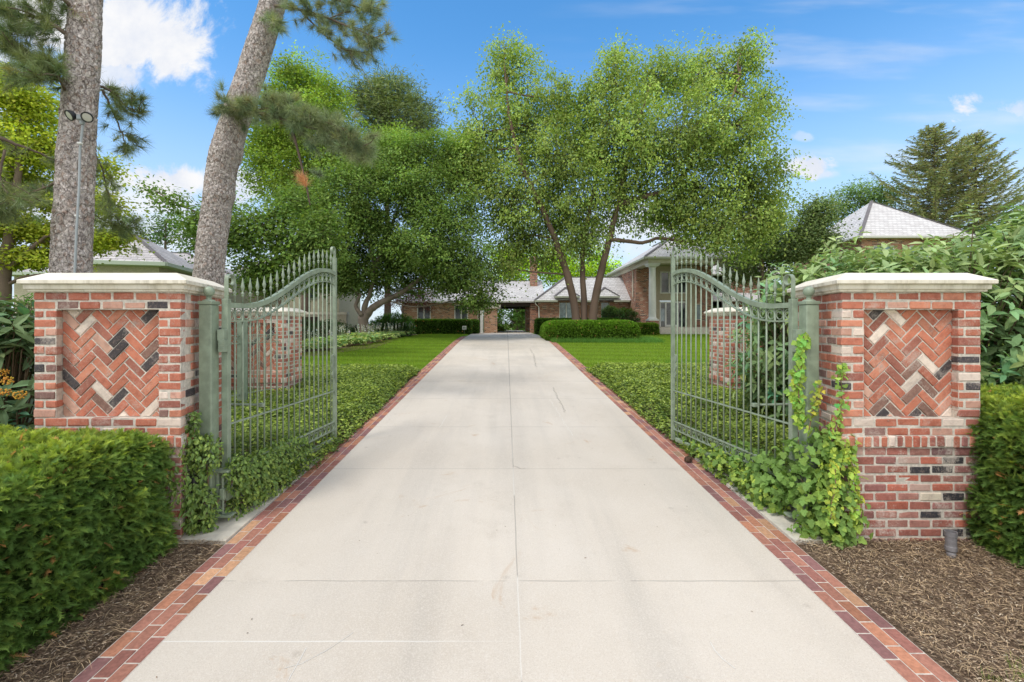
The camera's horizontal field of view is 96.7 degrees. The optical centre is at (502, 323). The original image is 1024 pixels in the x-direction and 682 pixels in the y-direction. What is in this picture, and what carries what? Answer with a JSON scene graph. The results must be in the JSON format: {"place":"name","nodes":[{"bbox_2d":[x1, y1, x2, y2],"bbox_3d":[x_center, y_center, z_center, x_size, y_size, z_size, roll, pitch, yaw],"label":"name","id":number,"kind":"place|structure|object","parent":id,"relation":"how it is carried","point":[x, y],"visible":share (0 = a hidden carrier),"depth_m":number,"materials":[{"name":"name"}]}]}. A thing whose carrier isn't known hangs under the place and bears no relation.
{"place":"outdoors","nodes":[
{"label":"outdoors","id":0,"kind":"place"},
{"bbox_2d":[0,0,1023,323],"label":"sky","id":1,"kind":"structure","parent":0,"point":[864,76],"materials":[{"name":"blue"}]},
{"bbox_2d":[123,330,905,681],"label":"driveway","id":2,"kind":"structure","parent":0,"point":[575,480],"depth_m":3.67,"materials":[{"name":"concrete"}]},
{"bbox_2d":[302,325,1003,372],"bbox_3d":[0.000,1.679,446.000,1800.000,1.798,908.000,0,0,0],"label":"lawn","id":3,"kind":"structure","parent":0,"point":[539,335],"depth_m":18.07,"materials":[{"name":"green plant"}]},
{"bbox_2d":[0,59,171,313],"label":"honey locust","id":4,"kind":"object","parent":3,"relation":"on","point":[20,118],"visible":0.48,"depth_m":13.97,"materials":[{"name":"green plant"}]},
{"bbox_2d":[12,252,260,310],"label":"neighbour house","id":5,"kind":"structure","parent":3,"relation":"on","point":[19,291],"depth_m":30.15,"materials":[{"name":"grey"}]},
{"bbox_2d":[39,209,243,258],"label":"shade tree","id":6,"kind":"object","parent":3,"relation":"on","point":[159,234],"visible":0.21,"depth_m":44.65,"materials":[{"name":"green plant"}]},
{"bbox_2d":[93,234,193,275],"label":"neighbour house","id":7,"kind":"structure","parent":3,"relation":"on","point":[161,260],"depth_m":22.17,"materials":[{"name":"roof shingles"},{"name":"green painted wood"}]},
{"bbox_2d":[13,312,348,336],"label":"garden wall","id":8,"kind":"structure","parent":3,"relation":"on","point":[342,316],"depth_m":27.00,"materials":[{"name":"brown"}]},
{"bbox_2d":[0,369,421,681],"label":"mulch bed","id":9,"kind":"object","parent":3,"relation":"on","point":[149,607],"visible":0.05,"depth_m":3.15,"materials":[{"name":"brown wood"}]},
{"bbox_2d":[0,292,34,430],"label":"viburnum","id":10,"kind":"object","parent":9,"relation":"on","point":[17,343],"visible":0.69,"depth_m":4.69,"materials":[{"name":"green plant"}]},
{"bbox_2d":[0,293,34,314],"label":"shrub","id":11,"kind":"object","parent":9,"relation":"on","point":[28,299],"visible":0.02,"depth_m":10.94,"materials":[{"name":"green plant"}]},
{"bbox_2d":[0,0,154,272],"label":"pine tree","id":12,"kind":"object","parent":9,"relation":"on","point":[75,71],"visible":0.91,"depth_m":6.32,"materials":[{"name":"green plant"}]},
{"bbox_2d":[64,110,93,272],"bbox_3d":[-5.700,-0.534,6.132,0.373,4.669,0.156,0,0,0],"label":"floodlight","id":13,"kind":"object","parent":12,"relation":"attached to","point":[82,117],"visible":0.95,"depth_m":6.11,"materials":[{"name":"painted metal"},{"name":"glass"}]},
{"bbox_2d":[0,424,178,675],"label":"yew hedge","id":14,"kind":"object","parent":9,"relation":"on","point":[84,513],"visible":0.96,"depth_m":3.17,"materials":[{"name":"green plant"}]},
{"bbox_2d":[16,273,231,537],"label":"brick pillar","id":15,"kind":"structure","parent":9,"relation":"on","point":[115,350],"depth_m":4.16,"materials":[{"name":"brick"}]},
{"bbox_2d":[3,315,278,421],"bbox_3d":[-5.461,0.953,6.287,0.175,2.115,6.410,0,0,15],"label":"iron fence","id":16,"kind":"object","parent":9,"relation":"on","point":[239,359],"visible":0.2,"depth_m":8.45,"materials":[{"name":"green metal"}]},
{"bbox_2d":[184,475,199,506],"bbox_3d":[-2.893,1.693,4.240,0.100,0.539,0.100,0,0,0],"label":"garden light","id":17,"kind":"object","parent":9,"relation":"on","point":[193,481],"visible":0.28,"depth_m":4.20,"materials":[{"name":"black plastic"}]},
{"bbox_2d":[159,411,313,535],"bbox_3d":[-2.655,1.396,5.044,0.612,1.167,2.199,0,0,13],"label":"creeping euonymus","id":18,"kind":"object","parent":9,"relation":"on","point":[266,469],"visible":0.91,"depth_m":4.36,"materials":[{"name":"green plant"}]},
{"bbox_2d":[173,457,317,544],"bbox_3d":[-2.891,1.951,5.135,0.818,0.266,2.130,0,0,0],"label":"concrete apron","id":19,"kind":"object","parent":9,"relation":"on","point":[232,527],"visible":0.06,"depth_m":4.34,"materials":[{"name":"beige concrete"}]},
{"bbox_2d":[198,286,219,521],"bbox_3d":[-2.850,0.816,4.410,0.136,2.358,0.136,0,0,0],"label":"gate post","id":20,"kind":"object","parent":19,"relation":"on","point":[208,362],"visible":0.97,"depth_m":4.35,"materials":[{"name":"green metal"}]},
{"bbox_2d":[213,247,336,517],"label":"iron gate","id":21,"kind":"structure","parent":20,"relation":"attached to","point":[224,339],"depth_m":5.33,"materials":[{"name":"green metal"}]},
{"bbox_2d":[231,307,306,394],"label":"brick pillar","id":22,"kind":"structure","parent":9,"relation":"on","point":[267,319],"depth_m":9.58,"materials":[{"name":"brick"}]},
{"bbox_2d":[192,0,403,320],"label":"pine tree","id":23,"kind":"object","parent":9,"relation":"on","point":[240,106],"visible":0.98,"depth_m":8.64,"materials":[{"name":"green plant"}]},
{"bbox_2d":[219,363,420,489],"bbox_3d":[-5.294,1.515,9.326,5.954,0.834,9.254,0,0,0],"label":"ground cover","id":24,"kind":"object","parent":9,"relation":"on","point":[361,380],"visible":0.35,"depth_m":8.34,"materials":[{"name":"green plant"}]},
{"bbox_2d":[121,175,358,306],"bbox_3d":[-9.754,-2.146,16.582,9.074,6.924,4.751,0,0,0],"label":"tree","id":25,"kind":"object","parent":3,"relation":"on","point":[270,226],"visible":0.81,"depth_m":16.20,"materials":[{"name":"green plant"}]},
{"bbox_2d":[70,336,466,681],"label":"brick edging","id":26,"kind":"object","parent":3,"relation":"on","point":[119,660],"visible":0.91,"depth_m":3.62,"materials":[{"name":"red brick"}]},
{"bbox_2d":[233,259,359,332],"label":"neighbour house","id":27,"kind":"structure","parent":3,"relation":"on","point":[343,305],"depth_m":36.45,"materials":[{"name":"grey"}]},
{"bbox_2d":[236,37,412,311],"bbox_3d":[-12.737,-9.508,30.835,14.027,20.730,9.410,0,0,31],"label":"maple tree","id":28,"kind":"object","parent":3,"relation":"on","point":[276,149],"visible":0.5,"depth_m":30.28,"materials":[{"name":"green plant"}]},
{"bbox_2d":[302,334,417,356],"bbox_3d":[-9.300,1.023,25.000,7.400,0.522,18.000,0,0,0],"label":"mulch bed","id":29,"kind":"object","parent":3,"relation":"on","point":[345,347],"visible":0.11,"depth_m":20.48,"materials":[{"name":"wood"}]},
{"bbox_2d":[302,317,355,337],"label":"juniper","id":30,"kind":"object","parent":29,"relation":"on","point":[320,327],"visible":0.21,"depth_m":24.08,"materials":[{"name":"green plant"}]},
{"bbox_2d":[302,322,415,351],"bbox_3d":[-7.904,0.538,22.119,4.345,1.353,13.846,0,0,19],"label":"hosta border","id":31,"kind":"object","parent":29,"relation":"on","point":[344,339],"visible":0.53,"depth_m":21.58,"materials":[{"name":"green plant"}]},
{"bbox_2d":[349,320,414,336],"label":"juniper","id":32,"kind":"object","parent":29,"relation":"on","point":[400,328],"visible":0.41,"depth_m":26.93,"materials":[{"name":"green plant"}]},
{"bbox_2d":[369,310,416,331],"bbox_3d":[-7.223,-0.004,29.020,3.502,1.727,1.987,0,0,0],"label":"shrub","id":33,"kind":"object","parent":29,"relation":"on","point":[398,316],"visible":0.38,"depth_m":28.79,"materials":[{"name":"green plant"}]},
{"bbox_2d":[263,118,528,333],"bbox_3d":[-6.057,-5.386,25.034,14.833,12.766,8.584,0,0,11],"label":"leaning tree","id":34,"kind":"object","parent":29,"relation":"on","point":[404,170],"visible":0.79,"depth_m":23.70,"materials":[{"name":"green plant"}]},
{"bbox_2d":[302,334,467,375],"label":"grass","id":35,"kind":"structure","parent":3,"relation":"on","point":[423,339],"depth_m":18.39,"materials":[{"name":"green plant"}]},
{"bbox_2d":[338,54,451,315],"bbox_3d":[-8.913,-11.018,38.004,10.685,23.744,7.851,0,0,0],"label":"pine tree","id":36,"kind":"object","parent":3,"relation":"on","point":[387,104],"visible":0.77,"depth_m":36.89,"materials":[{"name":"green plant"}]},
{"bbox_2d":[372,285,436,318],"bbox_3d":[-7.659,-1.358,35.520,5.609,4.424,3.868,0,0,0],"label":"japanese maple","id":37,"kind":"object","parent":3,"relation":"on","point":[413,299],"visible":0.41,"depth_m":35.39,"materials":[{"name":"green plant"}]},
{"bbox_2d":[383,318,472,334],"bbox_3d":[-5.547,0.302,33.211,6.747,1.464,1.602,0,0,0],"label":"clipped hedge","id":38,"kind":"object","parent":3,"relation":"on","point":[438,326],"visible":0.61,"depth_m":32.64,"materials":[{"name":"green plant"}]},
{"bbox_2d":[472,319,479,333],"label":"clipped hedge","id":39,"kind":"object","parent":3,"relation":"on","point":[475,326],"visible":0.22,"depth_m":34.35,"materials":[{"name":"green plant"}]},
{"bbox_2d":[497,325,506,330],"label":"shrub","id":40,"kind":"object","parent":3,"relation":"on","point":[500,328],"visible":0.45,"depth_m":45.57,"materials":[{"name":"green plant"}]},
{"bbox_2d":[483,312,524,330],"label":"shrub","id":41,"kind":"object","parent":3,"relation":"on","point":[515,319],"visible":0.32,"depth_m":50.65,"materials":[{"name":"green plant"}]},
{"bbox_2d":[483,242,552,312],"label":"garden tree","id":42,"kind":"object","parent":3,"relation":"on","point":[525,277],"visible":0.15,"depth_m":58.99,"materials":[{"name":"green plant"}]},
{"bbox_2d":[497,285,544,329],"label":"shade tree","id":43,"kind":"object","parent":3,"relation":"on","point":[500,312],"visible":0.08,"depth_m":53.59,"materials":[{"name":"green plant"}]},
{"bbox_2d":[533,317,619,333],"bbox_3d":[5.460,0.266,33.759,6.430,1.550,1.478,0,0,0],"label":"clipped hedge","id":44,"kind":"object","parent":3,"relation":"on","point":[539,322],"visible":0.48,"depth_m":33.28,"materials":[{"name":"green plant"}]},
{"bbox_2d":[527,241,628,287],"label":"garden tree","id":45,"kind":"object","parent":3,"relation":"on","point":[590,271],"visible":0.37,"depth_m":60.60,"materials":[{"name":"green plant"}]},
{"bbox_2d":[539,319,641,341],"bbox_3d":[4.578,0.385,24.617,5.120,1.294,3.894,0,0,0],"label":"round hedge","id":46,"kind":"object","parent":3,"relation":"on","point":[585,328],"visible":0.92,"depth_m":22.89,"materials":[{"name":"green plant"}]},
{"bbox_2d":[550,335,664,342],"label":"lily turf","id":47,"kind":"structure","parent":3,"relation":"on","point":[649,338],"depth_m":22.34,"materials":[{"name":"green plant"}]},
{"bbox_2d":[600,305,641,322],"bbox_3d":[8.847,-0.313,34.295,3.280,2.252,2.146,0,0,0],"label":"shrub","id":48,"kind":"object","parent":3,"relation":"on","point":[609,312],"visible":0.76,"depth_m":33.97,"materials":[{"name":"green plant"}]},
{"bbox_2d":[433,21,820,319],"bbox_3d":[6.479,-8.544,26.184,22.738,18.940,9.670,0,0,6],"label":"river birch","id":49,"kind":"object","parent":3,"relation":"on","point":[708,143],"visible":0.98,"depth_m":24.98,"materials":[{"name":"green plant"}]},
{"bbox_2d":[636,322,659,334],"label":"clipped hedge","id":50,"kind":"object","parent":3,"relation":"on","point":[649,328],"visible":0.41,"depth_m":30.04,"materials":[{"name":"green plant"}]},
{"bbox_2d":[398,200,977,333],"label":"brick house","id":51,"kind":"structure","parent":3,"relation":"on","point":[640,284],"depth_m":35.50,"materials":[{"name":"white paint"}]},
{"bbox_2d":[417,305,430,318],"bbox_3d":[-6.710,-0.815,38.680,1.180,1.630,0.100,0,0,0],"label":"window","id":52,"kind":"structure","parent":51,"relation":"in","point":[427,315],"depth_m":38.68,"materials":[{"name":"grey glass"}]},
{"bbox_2d":[454,305,467,318],"bbox_3d":[-3.550,-0.815,38.680,1.180,1.630,0.100,0,0,0],"label":"window","id":53,"kind":"structure","parent":51,"relation":"in","point":[457,315],"depth_m":38.68,"materials":[{"name":"grey glass"}]},
{"bbox_2d":[559,303,571,317],"bbox_3d":[5.210,-0.935,37.480,1.180,1.970,0.100,0,0,0],"label":"window","id":54,"kind":"structure","parent":51,"relation":"in","point":[564,308],"depth_m":37.48,"materials":[{"name":"grey glass"}]},
{"bbox_2d":[601,303,608,316],"bbox_3d":[8.400,-0.860,37.480,0.700,2.120,0.100,0,0,0],"label":"window","id":55,"kind":"structure","parent":51,"relation":"in","point":[603,305],"depth_m":37.48,"materials":[{"name":"grey glass"}]},
{"bbox_2d":[660,272,685,293],"bbox_3d":[13.260,-3.200,35.380,2.080,1.700,0.100,0,0,0],"label":"window","id":56,"kind":"structure","parent":51,"relation":"in","point":[665,277],"depth_m":35.38,"materials":[{"name":"white paint"}]},
{"bbox_2d":[660,301,685,326],"bbox_3d":[13.260,-0.750,35.505,2.080,2.000,0.150,0,0,0],"label":"door","id":57,"kind":"structure","parent":51,"relation":"in","point":[665,306],"depth_m":35.52,"materials":[{"name":"white paint"}]},
{"bbox_2d":[697,304,699,319],"bbox_3d":[15.300,-0.925,35.580,0.500,1.250,0.100,0,0,0],"label":"window","id":58,"kind":"structure","parent":51,"relation":"in","point":[698,305],"depth_m":35.58,"materials":[{"name":"grey glass"}]},
{"bbox_2d":[874,245,893,252],"bbox_3d":[25.300,-4.450,30.280,1.400,1.500,0.100,0,0,0],"label":"window","id":59,"kind":"structure","parent":51,"relation":"in","point":[875,246],"depth_m":30.28,"materials":[{"name":"white paint"}]},
{"bbox_2d":[910,245,929,265],"bbox_3d":[27.700,-4.450,30.280,1.400,1.500,0.100,0,0,0],"label":"window","id":60,"kind":"structure","parent":51,"relation":"in","point":[910,245],"depth_m":30.28,"materials":[{"name":"white paint"}]},
{"bbox_2d":[549,341,958,681],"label":"brick edging","id":61,"kind":"object","parent":3,"relation":"on","point":[906,659],"visible":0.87,"depth_m":3.60,"materials":[{"name":"red brick"}]},
{"bbox_2d":[684,456,692,462],"bbox_3d":[2.466,1.803,6.051,0.104,0.096,0.098,0,0,0],"label":"pine cone","id":62,"kind":"object","parent":61,"relation":"on","point":[687,459],"visible":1,"depth_m":6.03,"materials":[{"name":"brown wood"}]},
{"bbox_2d":[708,199,810,297],"bbox_3d":[17.801,-3.912,30.787,8.310,9.532,6.825,0,0,0],"label":"shade tree","id":63,"kind":"object","parent":3,"relation":"on","point":[755,270],"visible":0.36,"depth_m":30.12,"materials":[{"name":"green plant"}]},
{"bbox_2d":[586,367,1023,681],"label":"mulch bed","id":64,"kind":"object","parent":3,"relation":"on","point":[937,659],"visible":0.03,"depth_m":3.39,"materials":[{"name":"brown wood"}]},
{"bbox_2d":[659,358,708,362],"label":"lily turf","id":65,"kind":"structure","parent":64,"relation":"on","point":[682,361],"depth_m":14.19,"materials":[{"name":"green plant"}]},
{"bbox_2d":[585,361,798,495],"bbox_3d":[5.958,1.509,9.460,7.033,0.864,9.787,0,0,0],"label":"ground cover","id":66,"kind":"object","parent":64,"relation":"on","point":[630,378],"visible":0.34,"depth_m":8.43,"materials":[{"name":"green plant"}]},
{"bbox_2d":[704,307,780,402],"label":"brick pillar","id":67,"kind":"structure","parent":64,"relation":"on","point":[733,320],"depth_m":9.60,"materials":[{"name":"brick"}]},
{"bbox_2d":[733,321,752,389],"bbox_3d":[5.146,0.854,7.993,0.172,1.918,2.887,0,0,-14],"label":"iron fence","id":68,"kind":"object","parent":64,"relation":"on","point":[735,348],"visible":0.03,"depth_m":9.30,"materials":[{"name":"green metal"}]},
{"bbox_2d":[675,332,873,549],"bbox_3d":[2.720,1.041,5.463,0.672,1.940,3.160,0,0,-11],"label":"boston ivy","id":69,"kind":"object","parent":64,"relation":"on","point":[821,518],"visible":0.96,"depth_m":4.22,"materials":[{"name":"green plant"}]},
{"bbox_2d":[695,457,857,544],"bbox_3d":[3.056,1.951,5.135,0.888,0.266,2.130,0,0,0],"label":"concrete apron","id":70,"kind":"object","parent":64,"relation":"on","point":[782,523],"visible":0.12,"depth_m":4.46,"materials":[{"name":"beige concrete"}]},
{"bbox_2d":[798,286,819,510],"bbox_3d":[2.964,0.816,4.410,0.136,2.358,0.136,0,0,0],"label":"gate post","id":71,"kind":"object","parent":64,"relation":"on","point":[809,315],"visible":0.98,"depth_m":4.35,"materials":[{"name":"green metal"}]},
{"bbox_2d":[671,247,802,517],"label":"iron gate","id":72,"kind":"structure","parent":71,"relation":"attached to","point":[794,331],"depth_m":5.48,"materials":[{"name":"green metal"}]},
{"bbox_2d":[725,202,1023,423],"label":"viburnum","id":73,"kind":"object","parent":64,"relation":"on","point":[1001,321],"visible":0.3,"depth_m":6.37,"materials":[{"name":"green plant"}]},
{"bbox_2d":[787,273,998,541],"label":"brick pillar","id":74,"kind":"structure","parent":64,"relation":"on","point":[905,348],"depth_m":4.12,"materials":[{"name":"brick"}]},
{"bbox_2d":[793,534,1023,681],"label":"bark chips","id":75,"kind":"object","parent":64,"relation":"on","point":[958,606],"visible":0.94,"depth_m":3.34,"materials":[{"name":"brown wood"}]},
{"bbox_2d":[944,529,957,558],"bbox_3d":[3.800,1.884,3.860,0.086,0.245,0.085,0,0,0],"label":"landscape spotlight","id":76,"kind":"object","parent":64,"relation":"on","point":[950,545],"visible":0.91,"depth_m":3.83,"materials":[{"name":"grey metal"}]},
{"bbox_2d":[960,381,1023,568],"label":"yew hedge","id":77,"kind":"object","parent":64,"relation":"on","point":[999,508],"visible":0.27,"depth_m":3.88,"materials":[{"name":"green plant"}]},
{"bbox_2d":[975,647,1023,681],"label":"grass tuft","id":78,"kind":"object","parent":64,"relation":"on","point":[1010,667],"visible":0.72,"depth_m":2.65,"materials":[{"name":"green plant"}]},
{"bbox_2d":[757,187,861,269],"bbox_3d":[18.687,-3.820,28.136,5.491,9.350,5.268,0,0,38],"label":"shade tree","id":79,"kind":"object","parent":3,"relation":"on","point":[810,243],"visible":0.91,"depth_m":27.52,"materials":[{"name":"green plant"}]},
{"bbox_2d":[826,174,917,223],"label":"shade tree","id":80,"kind":"object","parent":3,"relation":"on","point":[870,194],"visible":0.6,"depth_m":49.39,"materials":[{"name":"green plant"}]},
{"bbox_2d":[857,121,1023,231],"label":"spruce tree","id":81,"kind":"object","parent":3,"relation":"on","point":[936,180],"visible":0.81,"depth_m":43.98,"materials":[{"name":"green plant"}]},
{"bbox_2d":[906,129,1023,263],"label":"spruce tree","id":82,"kind":"object","parent":3,"relation":"on","point":[1002,188],"visible":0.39,"depth_m":44.90,"materials":[{"name":"green plant"}]},
{"bbox_2d":[941,197,1023,259],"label":"shade tree","id":83,"kind":"object","parent":3,"relation":"on","point":[998,224],"visible":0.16,"depth_m":25.91,"materials":[{"name":"green plant"}]}
]}

